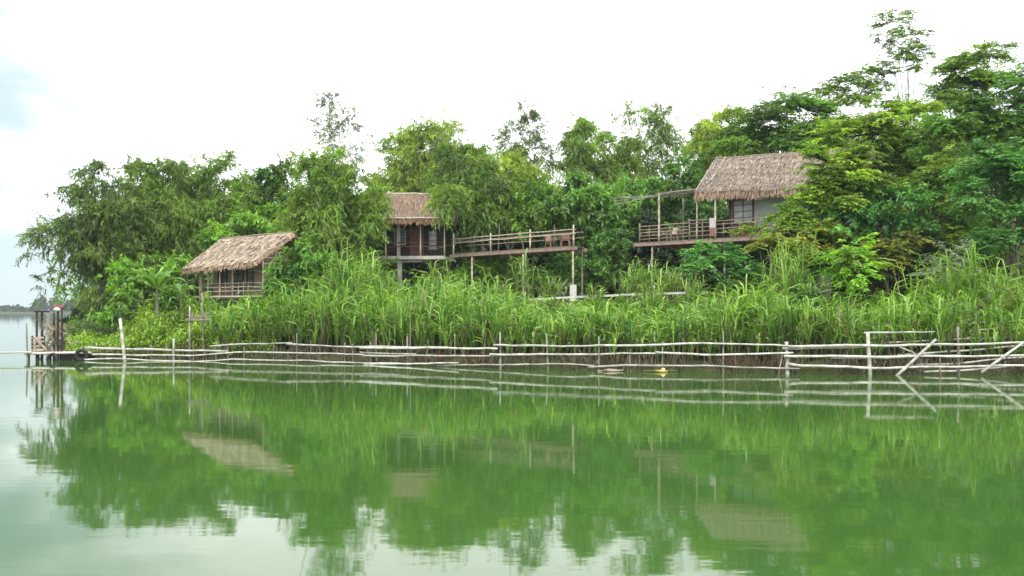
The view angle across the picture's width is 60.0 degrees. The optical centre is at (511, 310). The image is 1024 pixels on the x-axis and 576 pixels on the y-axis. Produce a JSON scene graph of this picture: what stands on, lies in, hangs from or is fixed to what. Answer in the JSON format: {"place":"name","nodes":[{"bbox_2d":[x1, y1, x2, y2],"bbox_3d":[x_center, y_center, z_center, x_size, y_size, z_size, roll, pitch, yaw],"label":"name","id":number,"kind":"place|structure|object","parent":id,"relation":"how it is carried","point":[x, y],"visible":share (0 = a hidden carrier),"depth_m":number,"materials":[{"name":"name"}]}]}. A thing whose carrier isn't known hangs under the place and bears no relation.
{"place":"outdoors","nodes":[
{"label":"outdoors","id":0,"kind":"place"},
{"bbox_2d":[63,317,117,337],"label":"spit grass","id":1,"kind":"structure","parent":0,"point":[74,326],"depth_m":67.65,"materials":[{"name":"green plant"}]},
{"bbox_2d":[65,291,279,358],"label":"tall grass","id":2,"kind":"structure","parent":0,"point":[144,333],"depth_m":44.13,"materials":[{"name":"green plant"}]},
{"bbox_2d":[0,313,1023,575],"bbox_3d":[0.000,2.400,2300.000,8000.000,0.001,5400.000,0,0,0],"label":"river water","id":3,"kind":"structure","parent":0,"point":[212,469],"depth_m":13.29,"materials":[{"name":"green liquid"}]},
{"bbox_2d":[0,351,31,353],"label":"boom pole","id":4,"kind":"object","parent":3,"relation":"in","point":[17,352],"visible":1,"depth_m":42.27,"materials":[{"name":"brown wood"}]},
{"bbox_2d":[26,323,28,360],"bbox_3d":[-23.184,1.957,42.397,0.156,2.685,0.102,0,0,0],"label":"mooring pole","id":5,"kind":"object","parent":3,"relation":"in","point":[26,343],"visible":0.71,"depth_m":42.37,"materials":[{"name":"grey wood"}]},
{"bbox_2d":[34,311,48,359],"bbox_3d":[-22.983,1.612,43.300,0.620,3.175,0.240,0,0,0],"label":"mooring post","id":6,"kind":"object","parent":3,"relation":"in","point":[37,327],"visible":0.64,"depth_m":43.25,"materials":[{"name":"brown wood"}]},
{"bbox_2d":[40,312,42,359],"bbox_3d":[-22.957,1.649,43.300,0.136,3.102,0.138,0,0,0],"label":"mooring post","id":7,"kind":"object","parent":3,"relation":"in","point":[41,358],"visible":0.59,"depth_m":43.26,"materials":[{"name":"brown wood"}]},
{"bbox_2d":[53,313,54,359],"bbox_3d":[-22.371,1.659,43.300,0.107,3.083,0.108,0,0,0],"label":"mooring post","id":8,"kind":"object","parent":3,"relation":"in","point":[54,333],"visible":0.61,"depth_m":43.27,"materials":[{"name":"brown wood"}]},
{"bbox_2d":[57,311,58,355],"bbox_3d":[-22.176,1.600,43.300,0.116,3.200,0.118,0,0,0],"label":"mooring post","id":9,"kind":"object","parent":3,"relation":"in","point":[57,332],"visible":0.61,"depth_m":43.26,"materials":[{"name":"brown wood"}]},
{"bbox_2d":[61,310,62,351],"bbox_3d":[-21.980,1.581,43.300,0.116,3.239,0.118,0,0,0],"label":"mooring post","id":10,"kind":"object","parent":3,"relation":"in","point":[61,330],"visible":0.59,"depth_m":43.26,"materials":[{"name":"brown wood"}]},
{"bbox_2d":[52,305,64,310],"bbox_3d":[-22.165,-0.112,43.270,0.647,0.330,0.428,0,0,0],"label":"cloth bundle","id":11,"kind":"object","parent":10,"relation":"on","point":[57,307],"visible":1,"depth_m":43.18,"materials":[{"name":"white fabric"}]},
{"bbox_2d":[352,322,504,367],"bbox_3d":[-3.543,1.798,38.096,7.968,2.617,0.351,0,0,25],"label":"bamboo fence","id":12,"kind":"object","parent":3,"relation":"in","point":[370,347],"visible":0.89,"depth_m":38.29,"materials":[{"name":"grey wood"}]},
{"bbox_2d":[88,340,1023,373],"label":"dead reed stems","id":13,"kind":"object","parent":3,"relation":"in","point":[887,363],"visible":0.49,"depth_m":35.66,"materials":[{"name":"brown plant"}]},
{"bbox_2d":[598,369,622,371],"bbox_3d":[3.866,2.370,34.831,1.002,0.175,0.312,0,0,0],"label":"floating husk","id":14,"kind":"object","parent":3,"relation":"on","point":[609,370],"visible":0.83,"depth_m":34.76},
{"bbox_2d":[643,368,675,371],"bbox_3d":[5.734,2.321,34.377,1.302,0.205,0.275,0,0,0],"label":"yellow scrap","id":15,"kind":"object","parent":3,"relation":"on","point":[662,370],"visible":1,"depth_m":34.33,"materials":[{"name":"plastic"}]},
{"bbox_2d":[782,325,1023,374],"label":"bamboo fence","id":16,"kind":"object","parent":3,"relation":"in","point":[922,353],"visible":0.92,"depth_m":33.03,"materials":[{"name":"brown wood"}]},
{"bbox_2d":[0,297,1023,373],"bbox_3d":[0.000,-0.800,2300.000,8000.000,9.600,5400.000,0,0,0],"label":"ground","id":17,"kind":"structure","parent":0,"point":[699,360],"depth_m":36.61,"materials":[{"name":"soil"}]},
{"bbox_2d":[0,293,77,311],"bbox_3d":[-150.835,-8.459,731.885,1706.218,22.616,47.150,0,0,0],"label":"treeline","id":18,"kind":"object","parent":17,"relation":"on","point":[18,308],"visible":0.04,"depth_m":719.74,"materials":[{"name":"green plant"}]},
{"bbox_2d":[24,350,94,359],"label":"jetty","id":19,"kind":"object","parent":17,"relation":"on","point":[66,355],"visible":0.46,"depth_m":42.64,"materials":[{"name":"grey wood"}]},
{"bbox_2d":[31,336,46,351],"bbox_3d":[-22.756,1.609,42.650,0.776,0.780,0.180,0,0,0],"label":"broken crate","id":20,"kind":"object","parent":19,"relation":"on","point":[39,342],"visible":1,"depth_m":42.65,"materials":[{"name":"brown wood"}]},
{"bbox_2d":[20,308,79,358],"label":"dry bush","id":21,"kind":"object","parent":19,"relation":"on","point":[50,335],"visible":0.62,"depth_m":43.45,"materials":[{"name":"plant"}]},
{"bbox_2d":[47,349,58,360],"bbox_3d":[-21.953,2.239,42.391,0.630,0.818,0.203,0,0,11],"label":"old tyre","id":22,"kind":"object","parent":19,"relation":"attached to","point":[55,355],"visible":0.66,"depth_m":42.31,"materials":[{"name":"rubber"}]},
{"bbox_2d":[13,152,168,339],"bbox_3d":[-29.046,-4.428,62.175,10.770,13.478,6.540,0,0,0],"label":"bamboo clump","id":23,"kind":"object","parent":17,"relation":"on","point":[109,207],"visible":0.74,"depth_m":61.17,"materials":[{"name":"green plant"}]},
{"bbox_2d":[33,209,197,335],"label":"background tree","id":24,"kind":"object","parent":17,"relation":"on","point":[64,293],"visible":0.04,"depth_m":85.20,"materials":[{"name":"green plant"}]},
{"bbox_2d":[74,150,213,304],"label":"bamboo clump","id":25,"kind":"object","parent":17,"relation":"on","point":[175,210],"visible":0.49,"depth_m":65.20,"materials":[{"name":"green plant"}]},
{"bbox_2d":[87,249,200,330],"bbox_3d":[-20.365,-0.663,48.864,5.811,5.455,3.475,0,0,21],"label":"leafy bush","id":26,"kind":"object","parent":17,"relation":"on","point":[126,293],"visible":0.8,"depth_m":48.42,"materials":[{"name":"green plant"}]},
{"bbox_2d":[119,314,188,361],"bbox_3d":[-17.121,1.705,42.405,3.151,3.037,0.536,0,0,-31],"label":"leaning pole","id":27,"kind":"object","parent":17,"relation":"on","point":[122,340],"visible":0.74,"depth_m":41.55,"materials":[{"name":"brown wood"}]},
{"bbox_2d":[125,270,185,324],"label":"banana plant","id":28,"kind":"object","parent":17,"relation":"on","point":[158,280],"visible":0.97,"depth_m":45.29,"materials":[{"name":"green plant"}]},
{"bbox_2d":[84,331,243,360],"bbox_3d":[-16.578,2.044,42.026,8.117,2.120,0.358,0,0,6],"label":"bamboo fence","id":29,"kind":"object","parent":17,"relation":"on","point":[173,355],"visible":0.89,"depth_m":41.98,"materials":[{"name":"grey wood"}]},
{"bbox_2d":[74,345,88,360],"bbox_3d":[-20.551,2.045,42.330,0.630,0.818,0.201,0,0,-14],"label":"old tyre","id":30,"kind":"object","parent":29,"relation":"hanging from","point":[84,351],"visible":0.94,"depth_m":42.26,"materials":[{"name":"rubber"}]},
{"bbox_2d":[160,283,200,320],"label":"banana plant","id":31,"kind":"object","parent":17,"relation":"on","point":[179,288],"visible":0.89,"depth_m":47.44,"materials":[{"name":"green plant"}]},
{"bbox_2d":[141,212,231,324],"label":"background tree","id":32,"kind":"object","parent":17,"relation":"on","point":[187,276],"visible":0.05,"depth_m":85.43,"materials":[{"name":"green plant"}]},
{"bbox_2d":[186,293,211,347],"bbox_3d":[-15.094,0.809,42.575,1.260,3.315,0.620,0,0,0],"label":"pole stand","id":33,"kind":"object","parent":17,"relation":"on","point":[203,319],"visible":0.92,"depth_m":42.58,"materials":[{"name":"brown wood"}]},
{"bbox_2d":[148,146,267,310],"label":"bamboo clump","id":34,"kind":"object","parent":17,"relation":"on","point":[204,192],"visible":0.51,"depth_m":68.20,"materials":[{"name":"green plant"}]},
{"bbox_2d":[179,196,258,309],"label":"background tree","id":35,"kind":"object","parent":17,"relation":"on","point":[224,301],"visible":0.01,"depth_m":84.78,"materials":[{"name":"green plant"}]},
{"bbox_2d":[193,201,293,249],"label":"leafy bush","id":36,"kind":"object","parent":17,"relation":"on","point":[245,221],"visible":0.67,"depth_m":57.46,"materials":[{"name":"green plant"}]},
{"bbox_2d":[181,231,315,309],"bbox_3d":[-14.694,-1.325,51.472,5.995,6.372,6.278,0,0,29],"label":"thatched hut","id":37,"kind":"object","parent":17,"relation":"on","point":[232,262],"visible":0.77,"depth_m":50.18,"materials":[{"name":"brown wood"}]},
{"bbox_2d":[218,269,227,284],"bbox_3d":[-16.680,-1.931,51.084,0.720,0.950,0.050,0,0,26],"label":"window","id":38,"kind":"structure","parent":37,"relation":"in","point":[223,274],"depth_m":51.06,"materials":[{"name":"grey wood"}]},
{"bbox_2d":[233,267,243,294],"bbox_3d":[-15.630,-1.656,50.580,0.850,1.600,0.050,0,0,26],"label":"door","id":39,"kind":"structure","parent":37,"relation":"in","point":[238,275],"depth_m":50.58,"materials":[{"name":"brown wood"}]},
{"bbox_2d":[247,268,253,287],"bbox_3d":[-14.823,-1.831,50.193,0.500,1.150,0.050,0,0,26],"label":"window","id":40,"kind":"structure","parent":37,"relation":"in","point":[250,274],"depth_m":50.19,"materials":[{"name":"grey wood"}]},
{"bbox_2d":[211,153,306,235],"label":"leafy tree","id":41,"kind":"object","parent":17,"relation":"on","point":[268,187],"visible":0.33,"depth_m":70.14,"materials":[{"name":"green plant"}]},
{"bbox_2d":[209,333,367,363],"bbox_3d":[-10.279,2.086,40.791,8.268,2.045,0.460,0,0,17],"label":"bamboo fence","id":42,"kind":"object","parent":17,"relation":"on","point":[290,343],"visible":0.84,"depth_m":40.73,"materials":[{"name":"grey wood"}]},
{"bbox_2d":[260,226,354,301],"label":"leafy bush","id":43,"kind":"object","parent":17,"relation":"on","point":[295,269],"visible":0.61,"depth_m":46.97,"materials":[{"name":"green plant"}]},
{"bbox_2d":[262,129,401,291],"bbox_3d":[-11.517,-5.057,56.669,9.380,12.347,7.490,0,0,0],"label":"bamboo clump","id":44,"kind":"object","parent":17,"relation":"on","point":[326,188],"visible":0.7,"depth_m":55.16,"materials":[{"name":"green plant"}]},
{"bbox_2d":[305,80,375,171],"bbox_3d":[-11.166,-7.429,57.804,4.525,15.417,3.566,0,0,-20],"label":"bamboo plume","id":45,"kind":"object","parent":17,"relation":"on","point":[328,121],"visible":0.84,"depth_m":57.76,"materials":[{"name":"green plant"}]},
{"bbox_2d":[346,233,386,281],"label":"shade bush","id":46,"kind":"object","parent":17,"relation":"on","point":[368,247],"visible":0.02,"depth_m":66.88,"materials":[{"name":"green plant"}]},
{"bbox_2d":[369,192,459,291],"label":"thatched house","id":47,"kind":"structure","parent":17,"relation":"on","point":[413,238],"depth_m":60.58,"materials":[{"name":"brown wood"}]},
{"bbox_2d":[394,228,405,244],"bbox_3d":[-7.690,-5.058,60.821,0.800,1.150,0.050,0,0,6],"label":"window","id":48,"kind":"structure","parent":47,"relation":"in","point":[402,230],"depth_m":60.82,"materials":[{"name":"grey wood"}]},
{"bbox_2d":[410,226,423,255],"bbox_3d":[-6.522,-4.703,60.691,0.950,2.100,0.055,0,0,6],"label":"door","id":49,"kind":"structure","parent":47,"relation":"in","point":[414,230],"depth_m":60.67,"materials":[{"name":"red wood"}]},
{"bbox_2d":[428,230,436,250],"bbox_3d":[-5.428,-4.783,60.583,0.650,1.400,0.050,0,0,6],"label":"window","id":50,"kind":"structure","parent":47,"relation":"in","point":[431,237],"depth_m":60.58,"materials":[{"name":"grey glass"}]},
{"bbox_2d":[356,105,476,192],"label":"bamboo clump","id":51,"kind":"object","parent":17,"relation":"on","point":[410,168],"visible":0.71,"depth_m":76.63,"materials":[{"name":"green plant"}]},
{"bbox_2d":[372,237,464,294],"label":"shade bush","id":52,"kind":"object","parent":17,"relation":"on","point":[421,267],"visible":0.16,"depth_m":66.86,"materials":[{"name":"green plant"}]},
{"bbox_2d":[419,117,518,285],"bbox_3d":[-2.827,-6.976,59.739,7.038,12.684,8.366,0,0,0],"label":"bamboo clump","id":53,"kind":"object","parent":17,"relation":"on","point":[468,172],"visible":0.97,"depth_m":59.94,"materials":[{"name":"green plant"}]},
{"bbox_2d":[433,227,522,297],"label":"shade bush","id":54,"kind":"object","parent":17,"relation":"on","point":[478,248],"visible":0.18,"depth_m":66.78,"materials":[{"name":"green plant"}]},
{"bbox_2d":[450,255,528,295],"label":"leafy bush","id":55,"kind":"object","parent":17,"relation":"on","point":[494,267],"visible":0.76,"depth_m":59.22,"materials":[{"name":"green plant"}]},
{"bbox_2d":[474,183,555,265],"bbox_3d":[0.351,-4.594,60.616,6.165,8.337,3.486,0,0,0],"label":"leafy tree","id":56,"kind":"object","parent":17,"relation":"on","point":[523,214],"visible":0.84,"depth_m":60.27,"materials":[{"name":"green plant"}]},
{"bbox_2d":[450,225,586,300],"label":"boardwalk","id":57,"kind":"structure","parent":17,"relation":"on","point":[534,251],"depth_m":57.10,"materials":[{"name":"brown wood"}]},
{"bbox_2d":[544,234,556,247],"bbox_3d":[2.454,-4.413,56.591,0.676,0.884,0.612,0,0,-40],"label":"garden chair","id":58,"kind":"object","parent":57,"relation":"on","point":[548,238],"visible":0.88,"depth_m":56.58,"materials":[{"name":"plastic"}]},
{"bbox_2d":[560,233,569,246],"bbox_3d":[3.348,-4.443,55.995,0.675,0.884,0.659,0,0,0],"label":"garden chair","id":59,"kind":"object","parent":57,"relation":"on","point":[565,237],"visible":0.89,"depth_m":55.78,"materials":[{"name":"wood"}]},
{"bbox_2d":[485,146,563,293],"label":"bamboo clump","id":60,"kind":"object","parent":17,"relation":"on","point":[517,161],"visible":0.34,"depth_m":65.09,"materials":[{"name":"green plant"}]},
{"bbox_2d":[490,85,560,182],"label":"bamboo plume","id":61,"kind":"object","parent":17,"relation":"on","point":[536,138],"visible":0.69,"depth_m":73.53,"materials":[{"name":"green plant"}]},
{"bbox_2d":[56,242,1023,332],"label":"thicket","id":62,"kind":"object","parent":17,"relation":"on","point":[74,312],"depth_m":92.10,"materials":[{"name":"green plant"}]},
{"bbox_2d":[491,213,589,297],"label":"shade bush","id":63,"kind":"object","parent":17,"relation":"on","point":[539,260],"visible":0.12,"depth_m":66.65,"materials":[{"name":"green plant"}]},
{"bbox_2d":[528,182,605,296],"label":"background tree","id":64,"kind":"object","parent":17,"relation":"on","point":[575,239],"visible":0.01,"depth_m":85.98,"materials":[{"name":"green plant"}]},
{"bbox_2d":[520,252,617,299],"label":"leafy bush","id":65,"kind":"object","parent":17,"relation":"on","point":[596,271],"visible":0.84,"depth_m":57.58,"materials":[{"name":"green plant"}]},
{"bbox_2d":[509,169,646,297],"bbox_3d":[4.431,-5.122,60.437,9.736,9.220,5.648,0,0,0],"label":"leafy tree","id":66,"kind":"object","parent":17,"relation":"on","point":[603,211],"visible":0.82,"depth_m":59.94,"materials":[{"name":"green plant"}]},
{"bbox_2d":[537,105,618,294],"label":"bamboo column","id":67,"kind":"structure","parent":17,"relation":"on","point":[579,149],"depth_m":74.54,"materials":[{"name":"green plant"}]},
{"bbox_2d":[570,179,628,295],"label":"background tree","id":68,"kind":"object","parent":17,"relation":"on","point":[593,242],"depth_m":85.47,"materials":[{"name":"green plant"}]},
{"bbox_2d":[194,225,1023,368],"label":"reed bed","id":69,"kind":"object","parent":17,"relation":"on","point":[359,309],"visible":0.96,"depth_m":38.32,"materials":[{"name":"green plant"}]},
{"bbox_2d":[528,292,707,303],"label":"raised walkway","id":70,"kind":"structure","parent":17,"relation":"on","point":[634,294],"depth_m":46.58,"materials":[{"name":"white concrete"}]},
{"bbox_2d":[587,119,663,205],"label":"bamboo clump","id":71,"kind":"object","parent":17,"relation":"on","point":[620,157],"visible":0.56,"depth_m":75.87,"materials":[{"name":"green plant"}]},
{"bbox_2d":[603,204,684,298],"bbox_3d":[8.575,-3.363,61.893,7.193,8.060,6.054,0,0,-19],"label":"shade bush","id":72,"kind":"object","parent":17,"relation":"on","point":[664,255],"visible":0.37,"depth_m":60.94,"materials":[{"name":"green plant"}]},
{"bbox_2d":[489,331,799,373],"bbox_3d":[4.891,1.950,34.863,12.279,2.305,0.708,0,0,16],"label":"bamboo fence","id":73,"kind":"object","parent":17,"relation":"on","point":[599,345],"visible":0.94,"depth_m":34.67,"materials":[{"name":"grey wood"}]},
{"bbox_2d":[604,94,693,219],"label":"bamboo plume","id":74,"kind":"object","parent":17,"relation":"on","point":[665,139],"visible":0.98,"depth_m":67.53,"materials":[{"name":"green plant"}]},
{"bbox_2d":[584,149,727,260],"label":"leafy tree","id":75,"kind":"object","parent":17,"relation":"on","point":[670,207],"visible":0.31,"depth_m":65.04,"materials":[{"name":"green plant"}]},
{"bbox_2d":[606,169,727,291],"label":"background tree","id":76,"kind":"object","parent":17,"relation":"on","point":[687,210],"depth_m":86.78,"materials":[{"name":"green plant"}]},
{"bbox_2d":[646,196,766,297],"bbox_3d":[13.550,-3.553,61.638,8.978,8.714,6.033,0,0,0],"label":"shade bush","id":77,"kind":"object","parent":17,"relation":"on","point":[724,216],"visible":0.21,"depth_m":61.34,"materials":[{"name":"green plant"}]},
{"bbox_2d":[668,97,752,291],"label":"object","id":78,"kind":"object","parent":17,"relation":"on","point":[701,132],"visible":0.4,"depth_m":71.19,"materials":[{"name":"green plant"}]},
{"bbox_2d":[671,239,772,296],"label":"leafy bush","id":79,"kind":"object","parent":17,"relation":"on","point":[702,262],"visible":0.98,"depth_m":42.53,"materials":[{"name":"green plant"}]},
{"bbox_2d":[692,148,769,269],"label":"background tree","id":80,"kind":"object","parent":17,"relation":"on","point":[724,210],"depth_m":86.14,"materials":[{"name":"green plant"}]},
{"bbox_2d":[611,145,883,295],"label":"thatched house","id":81,"kind":"structure","parent":17,"relation":"on","point":[750,187],"depth_m":52.16,"materials":[{"name":"brown wood"}]},
{"bbox_2d":[709,218,715,235],"bbox_3d":[11.747,-4.869,51.830,0.439,1.060,0.094,0,0,35],"label":"hanging cloth","id":82,"kind":"object","parent":81,"relation":"hanging from","point":[712,223],"visible":1,"depth_m":51.83,"materials":[{"name":"white fabric"}]},
{"bbox_2d":[732,198,753,224],"bbox_3d":[13.581,-5.819,52.085,1.350,1.500,0.050,0,0,40],"label":"window","id":83,"kind":"structure","parent":81,"relation":"in","point":[742,208],"depth_m":52.12,"materials":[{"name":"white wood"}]},
{"bbox_2d":[715,218,809,297],"bbox_3d":[18.192,-3.669,61.550,8.407,9.217,6.848,0,0,0],"label":"shade bush","id":84,"kind":"object","parent":17,"relation":"on","point":[764,252],"visible":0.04,"depth_m":60.50,"materials":[{"name":"green plant"}]},
{"bbox_2d":[702,84,862,268],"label":"leafy tree","id":85,"kind":"object","parent":17,"relation":"on","point":[760,133],"visible":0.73,"depth_m":65.29,"materials":[{"name":"green plant"}]},
{"bbox_2d":[728,122,849,292],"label":"background tree","id":86,"kind":"object","parent":17,"relation":"on","point":[787,148],"visible":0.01,"depth_m":86.71,"materials":[{"name":"green plant"}]},
{"bbox_2d":[741,218,853,271],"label":"leafy bush","id":87,"kind":"object","parent":17,"relation":"on","point":[764,242],"visible":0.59,"depth_m":44.63,"materials":[{"name":"green plant"}]},
{"bbox_2d":[782,287,837,317],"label":"leafy bush","id":88,"kind":"object","parent":17,"relation":"on","point":[816,303],"visible":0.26,"depth_m":37.81,"materials":[{"name":"green plant"}]},
{"bbox_2d":[723,136,907,268],"bbox_3d":[15.667,-4.470,45.705,9.728,8.740,4.424,0,0,0],"label":"feathery tree","id":89,"kind":"object","parent":17,"relation":"on","point":[836,177],"visible":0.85,"depth_m":45.22,"materials":[{"name":"green plant"}]},
{"bbox_2d":[807,274,830,305],"bbox_3d":[14.940,-0.686,43.513,1.482,2.240,0.675,0,0,0],"label":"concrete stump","id":90,"kind":"object","parent":17,"relation":"on","point":[826,287],"visible":0.16,"depth_m":43.25,"materials":[{"name":"grey concrete"}]},
{"bbox_2d":[803,222,892,306],"bbox_3d":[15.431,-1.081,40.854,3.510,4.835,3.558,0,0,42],"label":"leafy bush","id":91,"kind":"object","parent":17,"relation":"on","point":[846,253],"visible":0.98,"depth_m":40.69,"materials":[{"name":"green plant"}]},
{"bbox_2d":[806,5,939,269],"bbox_3d":[24.370,-10.632,59.835,9.280,19.670,3.548,0,0,0],"label":"wispy tree","id":92,"kind":"object","parent":17,"relation":"on","point":[871,71],"visible":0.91,"depth_m":59.73,"materials":[{"name":"green plant"}]},
{"bbox_2d":[796,219,955,305],"bbox_3d":[19.290,-2.405,45.800,9.864,4.850,3.554,0,0,0],"label":"leafy bush","id":93,"kind":"object","parent":17,"relation":"on","point":[929,249],"visible":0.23,"depth_m":45.24,"materials":[{"name":"green plant"}]},
{"bbox_2d":[840,125,916,296],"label":"background tree","id":94,"kind":"object","parent":17,"relation":"on","point":[898,203],"visible":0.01,"depth_m":85.78,"materials":[{"name":"green plant"}]},
{"bbox_2d":[814,176,949,306],"bbox_3d":[18.797,-3.416,44.794,6.898,6.882,3.494,0,0,0],"label":"feathery tree","id":95,"kind":"object","parent":17,"relation":"on","point":[867,217],"visible":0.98,"depth_m":44.67,"materials":[{"name":"green plant"}]},
{"bbox_2d":[804,84,972,293],"bbox_3d":[22.464,-6.817,52.347,10.263,12.691,6.750,0,0,0],"label":"feathery tree","id":96,"kind":"object","parent":17,"relation":"on","point":[884,126],"visible":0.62,"depth_m":52.14,"materials":[{"name":"green plant"}]},
{"bbox_2d":[856,228,936,302],"bbox_3d":[19.049,-1.904,44.028,3.783,4.410,2.098,0,0,31],"label":"feathery tree","id":97,"kind":"object","parent":17,"relation":"on","point":[897,246],"visible":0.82,"depth_m":43.83,"materials":[{"name":"green plant"}]},
{"bbox_2d":[895,139,993,254],"bbox_3d":[22.868,-4.560,46.708,5.732,8.656,4.189,0,0,0],"label":"feathery tree","id":98,"kind":"object","parent":17,"relation":"on","point":[931,177],"visible":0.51,"depth_m":46.63,"materials":[{"name":"green plant"}]},
{"bbox_2d":[905,236,983,284],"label":"leafy bush","id":99,"kind":"object","parent":17,"relation":"on","point":[953,255],"visible":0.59,"depth_m":40.67,"materials":[{"name":"green plant"}]},
{"bbox_2d":[887,113,1023,287],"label":"background tree","id":100,"kind":"object","parent":17,"relation":"on","point":[920,208],"visible":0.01,"depth_m":85.46,"materials":[{"name":"green plant"}]},
{"bbox_2d":[899,203,1023,298],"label":"shade bush","id":101,"kind":"object","parent":17,"relation":"on","point":[945,218],"visible":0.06,"depth_m":52.15,"materials":[{"name":"green plant"}]},
{"bbox_2d":[900,54,1023,281],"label":"feathery tree","id":102,"kind":"object","parent":17,"relation":"on","point":[963,124],"visible":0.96,"depth_m":48.38,"materials":[{"name":"green plant"}]},
{"bbox_2d":[912,135,1023,284],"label":"feathery tree","id":103,"kind":"object","parent":17,"relation":"on","point":[1004,162],"visible":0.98,"depth_m":41.73,"materials":[{"name":"green plant"}]},
{"bbox_2d":[914,39,1022,213],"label":"feathery tree","id":104,"kind":"object","parent":17,"relation":"on","point":[954,83],"visible":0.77,"depth_m":54.41,"materials":[{"name":"green plant"}]},
{"bbox_2d":[964,109,1023,274],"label":"background tree","id":105,"kind":"object","parent":17,"relation":"on","point":[1021,251],"visible":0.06,"depth_m":85.79,"materials":[{"name":"green plant"}]},
{"bbox_2d":[0,0,1023,306],"label":"sky","id":106,"kind":"structure","parent":0,"point":[107,79],"materials":[{"name":"white"}]},
{"bbox_2d":[551,279,567,300],"bbox_3d":[2.796,-1.213,52.500,1.043,1.333,0.760,0,0,0],"label":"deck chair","id":107,"kind":"object","parent":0,"point":[562,293],"visible":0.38,"depth_m":52.16,"materials":[{"name":"grey wood"}]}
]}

